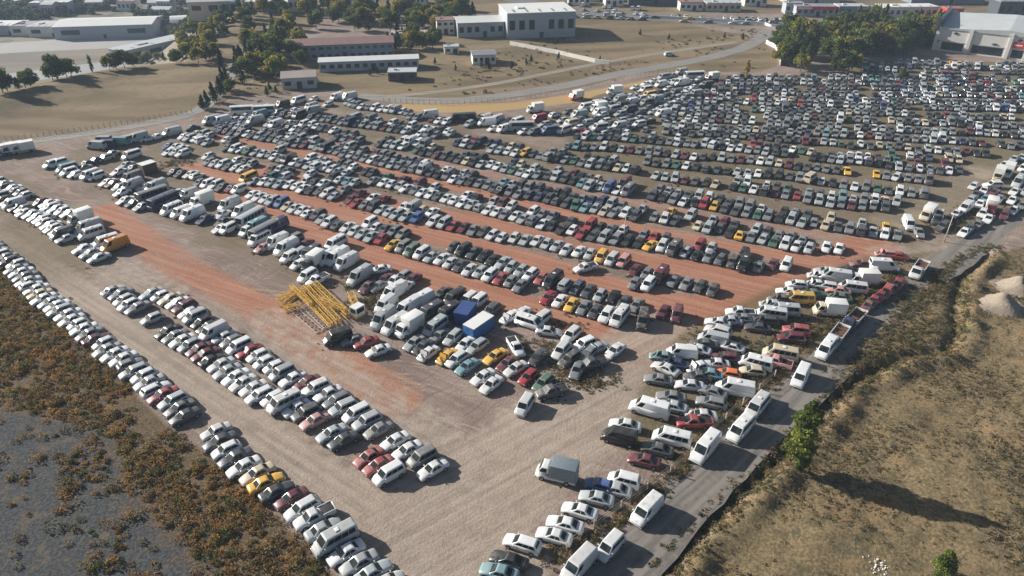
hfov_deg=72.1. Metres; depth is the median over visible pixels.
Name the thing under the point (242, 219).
bus
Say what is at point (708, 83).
panel van
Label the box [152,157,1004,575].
weeds
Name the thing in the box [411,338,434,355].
sedan
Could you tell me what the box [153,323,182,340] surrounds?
sedan
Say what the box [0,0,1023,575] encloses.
ground
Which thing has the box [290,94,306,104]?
minibus
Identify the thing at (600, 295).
hatchback
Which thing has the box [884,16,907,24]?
broadleaf tree
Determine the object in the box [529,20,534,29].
window
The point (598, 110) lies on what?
panel van
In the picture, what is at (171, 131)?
roof van
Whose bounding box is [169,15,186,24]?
dome hangar
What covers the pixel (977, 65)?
panel van
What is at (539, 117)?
minibus
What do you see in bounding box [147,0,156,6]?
town house
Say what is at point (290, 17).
broadleaf tree
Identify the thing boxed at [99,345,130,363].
sedan
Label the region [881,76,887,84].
panel van
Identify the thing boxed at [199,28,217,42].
broadleaf tree
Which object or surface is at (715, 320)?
sedan
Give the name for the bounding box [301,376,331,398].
off road car
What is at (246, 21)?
broadleaf tree
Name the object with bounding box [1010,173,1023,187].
roof van
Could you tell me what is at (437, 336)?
sedan
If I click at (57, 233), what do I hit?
panel van
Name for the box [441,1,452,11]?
broadleaf tree
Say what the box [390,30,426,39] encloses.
annex
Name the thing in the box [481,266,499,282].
off road car
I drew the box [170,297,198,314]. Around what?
off road car
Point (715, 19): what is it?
wall
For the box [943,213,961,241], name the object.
utility pole
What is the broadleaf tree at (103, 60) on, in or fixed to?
on the ground at (476, 502)
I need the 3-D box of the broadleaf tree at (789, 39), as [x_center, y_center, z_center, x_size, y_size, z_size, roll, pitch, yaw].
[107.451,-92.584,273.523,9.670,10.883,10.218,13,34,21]
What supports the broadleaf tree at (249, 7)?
on the ground at (476, 502)
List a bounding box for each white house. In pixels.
[443,43,458,53]
[470,49,496,64]
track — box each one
[0,25,268,143]
[384,41,736,98]
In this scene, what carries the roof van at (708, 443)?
on the road at (697, 488)
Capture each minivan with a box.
[181,306,208,325]
[225,335,253,355]
[268,361,296,382]
[279,248,296,263]
[297,266,318,283]
[341,400,371,424]
[372,458,405,487]
[394,238,411,253]
[402,241,420,257]
[406,443,438,469]
[412,244,431,260]
[454,241,472,256]
[460,289,477,301]
[470,291,488,309]
[514,391,535,417]
[536,308,552,323]
[556,278,573,292]
[594,248,608,263]
[597,527,625,563]
[604,250,620,266]
[607,469,640,491]
[616,252,631,268]
[640,274,655,291]
[670,303,683,323]
[779,255,793,271]
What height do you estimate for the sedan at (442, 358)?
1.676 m
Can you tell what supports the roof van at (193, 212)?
on the ground at (476, 502)
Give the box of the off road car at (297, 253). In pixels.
[291,245,305,260]
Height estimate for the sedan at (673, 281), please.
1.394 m
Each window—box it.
[13,29,20,32]
[31,30,40,33]
[61,30,79,34]
[127,28,145,32]
[150,47,161,52]
[191,6,200,10]
[208,5,217,9]
[307,80,313,84]
[327,538,334,546]
[334,534,341,542]
[509,21,514,29]
[519,20,524,29]
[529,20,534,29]
[549,19,553,28]
[558,19,563,28]
[568,19,573,27]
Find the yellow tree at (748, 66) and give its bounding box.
[744,60,750,74]
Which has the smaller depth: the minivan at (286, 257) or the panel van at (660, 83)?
the minivan at (286, 257)
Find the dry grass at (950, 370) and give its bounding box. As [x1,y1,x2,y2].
[666,247,1023,575]
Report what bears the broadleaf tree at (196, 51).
on the ground at (476, 502)
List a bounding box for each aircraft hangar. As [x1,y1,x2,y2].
[0,20,29,34]
[8,21,38,35]
[26,21,56,36]
[52,16,163,39]
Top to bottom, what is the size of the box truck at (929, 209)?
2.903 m
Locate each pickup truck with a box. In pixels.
[292,500,336,531]
[305,271,329,286]
[506,335,525,357]
[534,382,568,400]
[573,261,598,274]
[579,355,608,371]
[675,414,713,429]
[725,306,755,316]
[762,353,793,369]
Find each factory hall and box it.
[454,15,504,37]
[498,2,576,38]
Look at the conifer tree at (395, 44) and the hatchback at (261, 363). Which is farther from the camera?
the conifer tree at (395, 44)
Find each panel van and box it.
[1,195,26,209]
[49,224,74,240]
[79,167,99,180]
[169,203,191,218]
[180,186,198,200]
[198,318,230,341]
[267,118,284,127]
[276,98,290,107]
[279,152,297,164]
[304,101,317,108]
[321,325,352,346]
[329,91,342,100]
[363,112,378,121]
[373,292,398,312]
[389,104,402,113]
[404,134,417,145]
[404,198,422,211]
[415,161,431,174]
[418,137,431,146]
[443,285,466,304]
[480,112,493,118]
[493,113,504,122]
[496,122,508,132]
[559,541,598,575]
[592,106,607,114]
[600,425,638,448]
[602,178,616,192]
[611,120,627,128]
[615,12,624,16]
[617,100,629,107]
[618,174,631,185]
[626,96,638,103]
[628,489,664,528]
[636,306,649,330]
[652,94,663,100]
[654,79,667,87]
[654,107,670,116]
[662,123,671,134]
[666,343,697,360]
[669,77,681,85]
[670,87,682,94]
[675,67,687,74]
[690,89,703,96]
[697,329,729,344]
[702,80,713,87]
[702,106,710,116]
[765,80,771,88]
[790,361,811,389]
[791,116,799,126]
[869,63,874,70]
[879,100,886,109]
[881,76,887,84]
[901,213,914,230]
[911,57,917,63]
[918,186,929,198]
[933,57,939,64]
[937,131,946,142]
[940,69,947,75]
[946,115,955,125]
[950,62,956,68]
[956,117,964,127]
[958,199,975,213]
[965,62,972,69]
[968,71,975,79]
[973,62,980,70]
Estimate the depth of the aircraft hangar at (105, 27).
470.37 m
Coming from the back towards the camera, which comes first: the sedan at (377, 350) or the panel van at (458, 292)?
the panel van at (458, 292)
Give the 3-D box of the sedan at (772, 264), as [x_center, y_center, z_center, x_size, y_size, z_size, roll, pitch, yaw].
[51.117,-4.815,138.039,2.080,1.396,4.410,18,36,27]
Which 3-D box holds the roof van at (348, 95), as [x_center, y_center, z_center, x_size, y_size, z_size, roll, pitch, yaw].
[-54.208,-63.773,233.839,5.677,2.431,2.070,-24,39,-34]
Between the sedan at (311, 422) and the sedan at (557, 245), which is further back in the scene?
the sedan at (557, 245)
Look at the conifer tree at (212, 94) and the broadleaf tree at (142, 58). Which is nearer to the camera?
the conifer tree at (212, 94)
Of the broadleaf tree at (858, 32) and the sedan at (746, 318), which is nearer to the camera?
the sedan at (746, 318)
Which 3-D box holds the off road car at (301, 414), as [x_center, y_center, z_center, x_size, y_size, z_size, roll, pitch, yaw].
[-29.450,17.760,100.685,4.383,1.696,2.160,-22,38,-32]
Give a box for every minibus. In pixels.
[55,160,78,173]
[77,223,106,240]
[93,231,118,247]
[94,135,111,139]
[100,139,116,147]
[121,148,142,160]
[159,199,183,215]
[238,169,258,182]
[247,229,271,247]
[265,386,303,416]
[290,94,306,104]
[291,108,307,118]
[299,242,321,257]
[310,517,360,559]
[317,140,335,152]
[324,232,347,247]
[343,115,357,126]
[349,112,363,118]
[421,313,449,337]
[511,115,524,120]
[514,311,544,331]
[530,112,547,122]
[540,124,558,134]
[541,268,564,290]
[556,123,571,134]
[563,117,579,125]
[578,101,593,108]
[591,122,608,131]
[608,103,620,113]
[608,303,630,328]
[612,94,627,102]
[620,181,636,196]
[622,104,637,111]
[639,84,653,91]
[639,97,654,106]
[644,90,657,96]
[651,425,691,450]
[653,263,669,284]
[656,72,670,79]
[664,237,683,256]
[671,104,678,113]
[717,86,723,94]
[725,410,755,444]
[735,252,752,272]
[737,352,773,372]
[738,72,744,79]
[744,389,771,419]
[755,305,787,322]
[762,343,798,362]
[772,81,778,89]
[772,301,800,317]
[782,102,789,112]
[782,116,790,127]
[787,290,815,306]
[803,171,817,183]
[814,333,838,361]
[836,111,843,122]
[838,279,868,295]
[861,66,868,74]
[919,82,926,90]
[921,61,927,68]
[923,170,934,185]
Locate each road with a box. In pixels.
[354,30,771,103]
[583,210,1023,575]
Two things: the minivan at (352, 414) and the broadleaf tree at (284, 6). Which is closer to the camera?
the minivan at (352, 414)
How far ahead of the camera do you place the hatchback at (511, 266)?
136.29 m
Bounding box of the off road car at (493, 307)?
[484,301,501,314]
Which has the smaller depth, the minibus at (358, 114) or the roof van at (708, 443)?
the roof van at (708, 443)
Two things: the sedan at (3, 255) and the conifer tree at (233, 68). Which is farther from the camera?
the conifer tree at (233, 68)
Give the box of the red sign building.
[941,6,964,11]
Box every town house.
[3,0,20,4]
[29,0,75,12]
[39,1,58,15]
[84,0,104,8]
[115,0,141,10]
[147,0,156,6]
[150,6,176,12]
[156,0,177,7]
[186,0,235,20]
[227,1,235,10]
[244,0,289,11]
[287,0,311,10]
[334,0,375,8]
[413,0,427,3]
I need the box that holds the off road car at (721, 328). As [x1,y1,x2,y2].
[703,323,732,337]
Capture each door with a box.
[296,81,302,88]
[371,63,375,69]
[400,75,404,80]
[454,314,459,324]
[460,315,466,325]
[463,326,467,336]
[468,328,472,336]
[485,58,489,64]
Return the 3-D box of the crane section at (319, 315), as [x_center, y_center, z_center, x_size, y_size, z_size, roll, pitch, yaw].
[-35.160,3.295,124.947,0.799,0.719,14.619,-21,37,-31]
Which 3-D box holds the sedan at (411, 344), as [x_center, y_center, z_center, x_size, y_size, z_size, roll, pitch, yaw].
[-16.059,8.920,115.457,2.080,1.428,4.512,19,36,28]
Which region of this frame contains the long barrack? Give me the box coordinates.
[285,35,393,60]
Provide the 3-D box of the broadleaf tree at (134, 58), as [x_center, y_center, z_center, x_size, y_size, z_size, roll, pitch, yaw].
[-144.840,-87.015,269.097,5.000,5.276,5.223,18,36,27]
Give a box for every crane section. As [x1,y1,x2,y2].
[276,283,315,299]
[278,290,297,306]
[283,302,301,312]
[286,304,323,333]
[289,284,312,305]
[297,287,333,327]
[300,303,330,328]
[303,283,340,323]
[312,280,350,318]
[318,297,347,311]
[347,290,357,304]
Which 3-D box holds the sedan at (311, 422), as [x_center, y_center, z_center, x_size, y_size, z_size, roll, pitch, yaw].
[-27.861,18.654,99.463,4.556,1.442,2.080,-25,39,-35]
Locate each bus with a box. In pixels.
[134,183,169,203]
[146,189,180,211]
[228,104,253,115]
[235,205,267,228]
[247,218,281,240]
[251,104,276,114]
[452,112,476,122]
[508,120,534,131]
[683,70,705,78]
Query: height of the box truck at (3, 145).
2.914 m
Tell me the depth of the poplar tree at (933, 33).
294.53 m
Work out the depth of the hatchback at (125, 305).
124.65 m
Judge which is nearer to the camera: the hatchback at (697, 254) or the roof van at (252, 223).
the hatchback at (697, 254)
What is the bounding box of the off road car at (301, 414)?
[290,401,322,423]
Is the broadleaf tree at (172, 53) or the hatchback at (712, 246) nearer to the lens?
the hatchback at (712, 246)
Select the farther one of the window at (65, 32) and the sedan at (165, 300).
the window at (65, 32)
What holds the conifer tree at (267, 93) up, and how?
on the ground at (476, 502)
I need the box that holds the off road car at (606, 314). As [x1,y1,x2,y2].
[597,305,615,323]
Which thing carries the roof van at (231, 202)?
on the ground at (476, 502)
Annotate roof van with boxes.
[74,216,104,234]
[86,140,107,150]
[100,233,130,252]
[111,136,129,145]
[121,168,143,181]
[121,176,144,189]
[130,130,148,143]
[144,177,168,189]
[162,125,182,137]
[179,203,206,222]
[201,113,219,125]
[211,114,230,124]
[217,194,241,210]
[231,200,254,218]
[245,114,264,124]
[247,215,267,228]
[251,108,268,116]
[266,230,288,250]
[271,215,289,234]
[272,235,299,256]
[305,104,321,115]
[319,245,338,266]
[325,244,349,266]
[332,250,360,271]
[340,91,357,100]
[346,262,373,286]
[369,303,396,331]
[380,278,409,298]
[380,310,407,336]
[396,293,422,312]
[415,287,435,305]
[420,298,444,323]
[421,108,438,118]
[435,299,460,319]
[477,116,495,126]
[570,108,588,117]
[627,395,670,421]
[674,77,689,86]
[688,427,721,465]
[715,376,755,399]
[818,267,852,282]
[869,257,899,272]
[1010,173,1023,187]
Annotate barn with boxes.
[280,69,317,89]
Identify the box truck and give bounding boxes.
[0,141,11,156]
[2,140,20,155]
[12,139,35,154]
[66,205,94,225]
[189,188,215,205]
[300,247,324,271]
[393,308,424,339]
[526,101,544,113]
[534,454,579,486]
[568,89,584,100]
[589,100,607,111]
[606,84,622,94]
[704,71,719,80]
[811,297,848,316]
[852,268,881,286]
[918,201,939,221]
[985,194,999,214]
[991,164,1006,180]
[1003,160,1016,178]
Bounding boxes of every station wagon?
[45,302,75,318]
[118,361,149,380]
[139,380,171,399]
[157,389,189,411]
[244,384,275,405]
[283,494,321,522]
[321,389,351,410]
[442,327,462,346]
[444,349,469,368]
[465,336,489,355]
[502,532,542,556]
[521,266,539,281]
[531,372,555,391]
[557,349,581,368]
[569,279,586,295]
[695,395,727,411]
[710,351,739,364]
[726,254,739,268]
[738,246,749,257]
[755,313,779,326]
[814,280,837,289]
[874,248,896,256]
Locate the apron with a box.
[0,36,159,53]
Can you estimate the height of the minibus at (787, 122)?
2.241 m
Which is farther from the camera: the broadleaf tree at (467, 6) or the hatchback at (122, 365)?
the broadleaf tree at (467, 6)
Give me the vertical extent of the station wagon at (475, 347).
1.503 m
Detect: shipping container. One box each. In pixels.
[137,159,157,175]
[463,311,493,338]
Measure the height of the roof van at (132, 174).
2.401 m
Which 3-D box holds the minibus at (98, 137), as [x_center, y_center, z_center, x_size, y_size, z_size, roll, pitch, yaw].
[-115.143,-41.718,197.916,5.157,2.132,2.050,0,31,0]
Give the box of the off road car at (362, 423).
[351,409,383,432]
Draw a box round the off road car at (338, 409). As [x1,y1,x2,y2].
[328,396,358,418]
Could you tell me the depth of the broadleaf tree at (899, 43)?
283.05 m
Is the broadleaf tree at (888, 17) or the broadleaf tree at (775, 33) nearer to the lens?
the broadleaf tree at (775, 33)
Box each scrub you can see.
[0,265,327,575]
[237,27,765,101]
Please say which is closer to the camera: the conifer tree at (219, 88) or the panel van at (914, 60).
the conifer tree at (219, 88)
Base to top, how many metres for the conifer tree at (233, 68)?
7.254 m
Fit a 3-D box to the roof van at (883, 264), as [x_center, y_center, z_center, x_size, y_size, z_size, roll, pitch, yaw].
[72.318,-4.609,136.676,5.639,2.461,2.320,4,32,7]
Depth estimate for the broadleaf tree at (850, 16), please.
319.76 m
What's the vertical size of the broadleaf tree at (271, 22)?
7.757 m
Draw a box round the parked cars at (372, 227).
[0,3,1023,250]
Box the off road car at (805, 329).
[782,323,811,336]
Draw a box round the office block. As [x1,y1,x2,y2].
[435,16,454,34]
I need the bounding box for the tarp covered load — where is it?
[453,300,476,325]
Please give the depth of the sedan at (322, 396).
103.86 m
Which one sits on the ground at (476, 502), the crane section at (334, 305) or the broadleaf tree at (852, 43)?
the broadleaf tree at (852, 43)
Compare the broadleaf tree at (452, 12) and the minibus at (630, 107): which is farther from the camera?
the broadleaf tree at (452, 12)
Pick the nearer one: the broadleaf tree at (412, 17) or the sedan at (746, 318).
the sedan at (746, 318)
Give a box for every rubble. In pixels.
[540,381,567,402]
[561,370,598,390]
[862,555,887,575]
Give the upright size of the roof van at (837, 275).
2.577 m
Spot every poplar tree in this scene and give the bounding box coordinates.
[86,55,93,71]
[788,23,803,65]
[796,23,806,55]
[805,42,812,69]
[830,36,843,71]
[838,29,847,60]
[840,15,848,32]
[853,16,861,31]
[855,5,861,22]
[879,4,889,22]
[891,24,903,54]
[929,13,942,47]
[929,21,943,47]
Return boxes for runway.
[9,62,135,79]
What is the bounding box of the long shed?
[318,54,418,71]
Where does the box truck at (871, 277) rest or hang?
on the ground at (476, 502)
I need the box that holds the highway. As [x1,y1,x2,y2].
[503,0,896,25]
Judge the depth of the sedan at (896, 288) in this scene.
129.52 m
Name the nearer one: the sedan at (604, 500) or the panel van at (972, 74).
the sedan at (604, 500)
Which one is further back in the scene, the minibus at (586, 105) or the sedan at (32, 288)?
the minibus at (586, 105)
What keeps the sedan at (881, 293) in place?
on the road at (697, 488)
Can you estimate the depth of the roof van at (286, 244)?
142.07 m
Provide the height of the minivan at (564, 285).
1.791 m
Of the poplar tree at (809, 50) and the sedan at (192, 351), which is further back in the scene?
the poplar tree at (809, 50)
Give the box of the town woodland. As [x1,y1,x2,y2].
[0,0,241,35]
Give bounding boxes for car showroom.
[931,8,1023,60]
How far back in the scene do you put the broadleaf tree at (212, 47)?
278.49 m
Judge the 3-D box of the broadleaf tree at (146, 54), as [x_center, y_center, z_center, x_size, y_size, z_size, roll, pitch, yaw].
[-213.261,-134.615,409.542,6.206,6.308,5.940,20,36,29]
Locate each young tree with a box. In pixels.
[779,400,824,470]
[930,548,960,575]
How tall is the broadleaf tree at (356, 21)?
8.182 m
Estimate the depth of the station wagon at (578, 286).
129.66 m
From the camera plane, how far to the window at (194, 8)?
374.42 m
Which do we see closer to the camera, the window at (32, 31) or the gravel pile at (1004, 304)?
the gravel pile at (1004, 304)
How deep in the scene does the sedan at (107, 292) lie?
128.62 m
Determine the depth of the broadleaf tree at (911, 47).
287.40 m
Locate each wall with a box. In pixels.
[510,41,609,64]
[655,15,771,25]
[765,26,775,29]
[766,40,780,65]
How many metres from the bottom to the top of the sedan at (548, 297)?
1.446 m
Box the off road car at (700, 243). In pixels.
[692,237,706,250]
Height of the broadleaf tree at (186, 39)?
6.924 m
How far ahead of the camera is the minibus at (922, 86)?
242.12 m
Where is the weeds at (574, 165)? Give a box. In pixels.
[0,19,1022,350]
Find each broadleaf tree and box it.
[0,67,12,92]
[0,73,16,91]
[16,68,39,85]
[16,73,31,87]
[39,61,60,79]
[41,53,68,78]
[58,58,72,76]
[64,58,80,75]
[99,55,114,68]
[105,51,122,68]
[112,49,131,67]
[126,53,138,65]
[139,54,147,62]
[140,51,151,59]
[152,52,161,59]
[167,49,180,61]
[174,30,186,39]
[176,42,191,58]
[178,34,187,42]
[181,22,190,34]
[182,35,197,46]
[186,16,198,31]
[186,22,200,34]
[186,38,196,46]
[189,46,206,62]
[194,38,204,42]
[197,21,214,35]
[198,45,211,58]
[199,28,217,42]
[199,40,213,53]
[204,42,219,58]
[207,14,218,24]
[212,14,224,24]
[222,79,235,92]
[232,57,257,76]
[234,6,250,20]
[237,27,259,44]
[240,15,256,28]
[242,3,254,15]
[243,50,263,71]
[246,33,263,48]
[255,0,271,12]
[255,42,269,50]
[259,50,278,66]
[260,32,276,45]
[261,54,286,77]
[262,33,284,52]
[267,19,274,30]
[267,29,280,39]
[270,0,284,9]
[273,17,294,29]
[274,26,288,36]
[275,0,289,13]
[276,53,289,70]
[280,39,301,52]
[281,9,296,19]
[283,13,298,29]
[283,30,291,41]
[288,29,307,38]
[289,44,307,55]
[291,49,307,64]
[292,26,305,34]
[297,0,311,13]
[306,9,323,28]
[308,0,317,9]
[324,7,339,22]
[329,0,344,13]
[331,5,343,21]
[342,7,355,24]
[344,13,362,29]
[351,0,366,9]
[351,1,368,9]
[355,6,372,18]
[363,10,375,22]
[365,0,376,10]
[374,5,387,17]
[378,9,400,30]
[390,0,403,13]
[396,0,411,9]
[396,0,412,7]
[400,30,418,48]
[401,14,420,25]
[402,21,419,33]
[404,8,409,15]
[409,1,426,13]
[409,10,425,18]
[414,31,426,47]
[417,15,423,25]
[423,8,440,25]
[424,30,438,48]
[425,27,443,39]
[429,13,440,26]
[430,4,443,15]
[435,0,448,4]
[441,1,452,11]
[444,5,459,15]
[447,10,458,15]
[453,1,464,11]
[455,0,471,15]
[768,30,779,43]
[771,40,793,64]
[772,30,790,45]
[775,12,800,30]
[777,36,803,62]
[779,19,795,32]
[783,33,795,39]
[789,16,818,35]
[793,53,810,71]
[799,31,817,56]
[805,20,820,44]
[816,21,840,35]
[817,19,837,34]
[818,38,844,62]
[819,24,840,37]
[819,34,839,57]
[823,14,843,25]
[832,35,860,54]
[835,48,858,71]
[837,11,858,24]
[837,21,855,36]
[842,39,860,49]
[846,27,867,37]
[848,50,863,70]
[854,6,880,22]
[855,22,870,28]
[857,48,864,56]
[858,34,874,52]
[861,3,889,26]
[862,28,873,50]
[863,29,881,53]
[868,30,883,53]
[870,22,896,40]
[873,30,889,52]
[877,15,894,22]
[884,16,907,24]
[886,32,912,54]
[896,68,908,77]
[898,17,920,38]
[902,34,915,51]
[903,11,917,17]
[912,31,927,47]
[916,14,936,31]
[925,25,934,41]
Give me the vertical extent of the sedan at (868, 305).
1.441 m
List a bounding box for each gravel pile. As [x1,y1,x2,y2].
[979,292,1023,316]
[988,276,1023,296]
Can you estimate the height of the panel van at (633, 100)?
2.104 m
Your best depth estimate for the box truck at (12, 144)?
189.72 m
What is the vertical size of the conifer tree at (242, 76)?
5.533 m
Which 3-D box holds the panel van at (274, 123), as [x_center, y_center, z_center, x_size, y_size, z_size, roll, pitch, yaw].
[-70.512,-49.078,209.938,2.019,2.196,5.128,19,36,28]
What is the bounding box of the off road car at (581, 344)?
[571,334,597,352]
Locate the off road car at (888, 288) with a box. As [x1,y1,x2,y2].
[880,282,894,299]
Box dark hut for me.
[387,67,416,81]
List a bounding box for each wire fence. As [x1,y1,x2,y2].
[0,109,191,140]
[383,68,672,104]
[566,370,776,550]
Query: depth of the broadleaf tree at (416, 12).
332.95 m
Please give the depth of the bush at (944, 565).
76.77 m
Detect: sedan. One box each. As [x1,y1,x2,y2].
[0,252,19,260]
[2,263,29,274]
[7,266,34,278]
[11,270,39,283]
[14,275,42,288]
[22,283,51,296]
[26,288,53,300]
[29,292,57,306]
[37,295,65,309]
[42,299,71,313]
[53,307,83,322]
[57,312,86,327]
[69,321,98,336]
[71,243,93,255]
[74,326,105,342]
[78,247,100,259]
[80,332,111,347]
[86,252,111,264]
[91,341,122,358]
[99,285,126,297]
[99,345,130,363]
[107,287,134,301]
[107,350,139,368]
[123,300,152,316]
[132,373,165,392]
[138,286,164,300]
[146,385,179,405]
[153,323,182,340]
[156,291,184,306]
[160,328,189,344]
[162,398,196,419]
[164,296,188,310]
[168,332,196,349]
[168,406,201,427]
[177,305,200,319]
[184,341,214,358]
[190,346,221,363]
[195,319,219,334]
[197,352,227,369]
[200,421,232,442]
[202,430,238,453]
[206,356,236,374]
[210,329,236,345]
[212,362,242,381]
[216,446,253,470]
[220,367,251,387]
[225,455,262,479]
[228,373,258,393]
[235,343,263,360]
[238,379,268,397]
[238,461,276,486]
[246,472,285,495]
[253,242,267,253]
[257,480,296,505]
[273,486,309,512]
[278,370,307,388]
[281,398,310,418]
[292,373,320,390]
[296,238,314,247]
[298,410,331,431]
[303,516,341,543]
[312,384,343,403]
[315,423,348,444]
[326,430,359,451]
[326,538,366,568]
[338,548,379,575]
[340,333,366,347]
[352,335,379,350]
[352,445,385,469]
[354,558,393,575]
[358,279,376,294]
[361,454,394,477]
[362,419,394,440]
[364,343,392,358]
[369,280,387,293]
[373,264,391,274]
[378,273,393,280]
[379,430,410,452]
[384,239,401,251]
[385,274,400,286]
[391,439,423,461]
[402,334,425,352]
[405,272,422,282]
[408,281,414,288]
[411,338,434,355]
[416,344,440,362]
[416,457,449,481]
[422,251,440,263]
[429,327,451,344]
[433,253,451,265]
[435,286,453,299]
[435,348,457,365]
[442,257,459,269]
[451,259,469,272]
[454,357,480,376]
[455,336,475,349]
[461,263,478,276]
[465,246,482,259]
[469,367,496,386]
[476,249,493,261]
[478,374,504,395]
[478,561,520,575]
[482,347,508,365]
[484,254,501,266]
[488,549,529,572]
[492,271,510,285]
[494,256,512,269]
[495,354,519,372]
[499,309,516,324]
[502,360,529,377]
[511,278,529,293]
[513,306,532,320]
[528,347,548,366]
[533,271,548,285]
[535,325,562,337]
[535,525,573,547]
[539,290,557,305]
[545,513,584,536]
[549,240,565,251]
[551,294,568,308]
[559,243,573,256]
[560,500,598,522]
[563,297,579,312]
[568,360,583,380]
[571,245,587,257]
[575,299,592,315]
[578,488,614,508]
[580,283,596,298]
[583,248,597,260]
[590,341,609,353]
[601,481,632,499]
[604,342,626,359]
[605,289,620,304]
[608,417,641,433]
[616,295,632,308]
[627,276,642,290]
[627,451,661,470]
[628,264,642,276]
[630,298,644,313]
[640,440,673,458]
[642,240,658,251]
[643,372,673,387]
[649,349,676,361]
[650,361,680,377]
[655,304,671,319]
[655,390,686,403]
[661,354,690,371]
[662,398,688,415]
[665,274,681,288]
[673,378,703,392]
[678,277,694,290]
[682,370,711,382]
[685,408,717,421]
[686,360,712,371]
[689,338,718,351]
[691,343,711,357]
[696,384,728,399]
[699,367,724,381]
[702,250,715,263]
[703,357,730,368]
[704,316,731,326]
[719,341,745,354]
[720,315,743,326]
[731,313,755,322]
[744,322,771,334]
[752,261,765,273]
[758,297,781,306]
[765,258,779,270]
[768,292,795,302]
[775,286,800,294]
[790,240,802,252]
[801,288,824,299]
[806,270,823,279]
[806,278,822,288]
[813,266,827,270]
[820,241,832,253]
[825,285,851,295]
[826,290,852,303]
[833,242,845,254]
[835,265,858,271]
[849,259,869,267]
[860,299,875,313]
[867,294,880,308]
[874,289,886,303]
[886,251,909,261]
[891,281,899,295]
[894,277,905,291]
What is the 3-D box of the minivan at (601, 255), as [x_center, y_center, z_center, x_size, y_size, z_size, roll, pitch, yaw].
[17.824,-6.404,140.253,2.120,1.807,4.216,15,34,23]
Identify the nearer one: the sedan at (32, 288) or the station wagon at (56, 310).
the station wagon at (56, 310)
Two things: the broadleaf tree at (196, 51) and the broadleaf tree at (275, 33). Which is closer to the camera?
the broadleaf tree at (196, 51)
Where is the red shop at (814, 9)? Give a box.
[792,3,838,16]
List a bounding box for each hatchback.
[0,248,12,254]
[0,254,20,267]
[5,257,29,268]
[18,280,43,291]
[66,317,90,330]
[91,335,116,350]
[112,292,136,307]
[115,357,143,372]
[116,297,141,312]
[129,366,159,384]
[140,311,165,326]
[150,289,170,302]
[176,336,203,353]
[190,314,214,330]
[210,439,242,460]
[219,333,241,349]
[245,347,271,363]
[252,354,275,370]
[259,388,284,408]
[262,359,285,374]
[289,257,304,270]
[382,570,404,575]
[396,269,412,279]
[446,241,460,252]
[472,265,488,278]
[503,274,518,287]
[504,260,519,273]
[513,263,530,276]
[517,367,540,386]
[579,345,596,360]
[583,476,612,493]
[587,303,603,319]
[592,288,607,302]
[640,267,653,278]
[679,245,692,257]
[690,249,702,260]
[692,279,708,293]
[705,241,717,252]
[706,282,719,297]
[713,252,727,265]
[717,367,741,377]
[739,364,765,378]
[785,279,808,289]
[803,241,815,254]
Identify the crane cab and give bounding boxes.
[349,302,364,319]
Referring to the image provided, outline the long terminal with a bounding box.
[107,34,174,62]
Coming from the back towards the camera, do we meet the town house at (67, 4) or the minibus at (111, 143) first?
the town house at (67, 4)
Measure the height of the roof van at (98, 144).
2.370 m
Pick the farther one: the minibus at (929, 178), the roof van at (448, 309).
the minibus at (929, 178)
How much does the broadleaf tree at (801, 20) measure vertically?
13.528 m
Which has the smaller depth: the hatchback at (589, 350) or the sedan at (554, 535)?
the sedan at (554, 535)
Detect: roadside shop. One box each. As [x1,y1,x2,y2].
[568,0,589,4]
[603,0,623,5]
[627,0,676,4]
[677,0,703,10]
[703,0,741,11]
[741,0,766,5]
[780,0,839,2]
[781,0,803,13]
[834,3,867,16]
[878,3,939,17]
[902,0,984,3]
[986,0,1023,14]
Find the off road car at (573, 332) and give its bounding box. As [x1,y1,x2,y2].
[560,324,582,342]
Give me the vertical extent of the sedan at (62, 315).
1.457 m
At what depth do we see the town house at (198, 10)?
375.24 m
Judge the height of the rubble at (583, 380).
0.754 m
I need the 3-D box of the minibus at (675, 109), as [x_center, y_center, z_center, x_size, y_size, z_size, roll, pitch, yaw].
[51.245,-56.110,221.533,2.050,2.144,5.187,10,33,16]
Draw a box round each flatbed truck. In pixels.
[824,322,850,350]
[840,306,867,332]
[908,258,930,279]
[930,208,943,224]
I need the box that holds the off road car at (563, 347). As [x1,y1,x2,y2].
[551,339,571,360]
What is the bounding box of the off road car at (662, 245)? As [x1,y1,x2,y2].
[655,237,669,252]
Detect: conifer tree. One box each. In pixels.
[13,76,22,89]
[160,51,167,61]
[197,94,207,109]
[203,90,210,107]
[208,82,220,101]
[214,48,226,68]
[214,66,226,86]
[214,76,226,95]
[223,66,231,78]
[229,56,239,75]
[235,44,241,59]
[238,68,246,82]
[242,39,246,52]
[246,42,253,51]
[250,1,257,15]
[255,41,262,52]
[263,86,269,95]
[275,25,283,39]
[304,3,311,14]
[318,0,325,8]
[364,15,371,29]
[385,0,390,9]
[393,4,400,17]
[394,20,399,29]
[394,37,400,50]
[396,31,403,46]
[470,1,475,15]
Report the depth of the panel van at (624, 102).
225.21 m
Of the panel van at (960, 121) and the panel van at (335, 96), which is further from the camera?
the panel van at (335, 96)

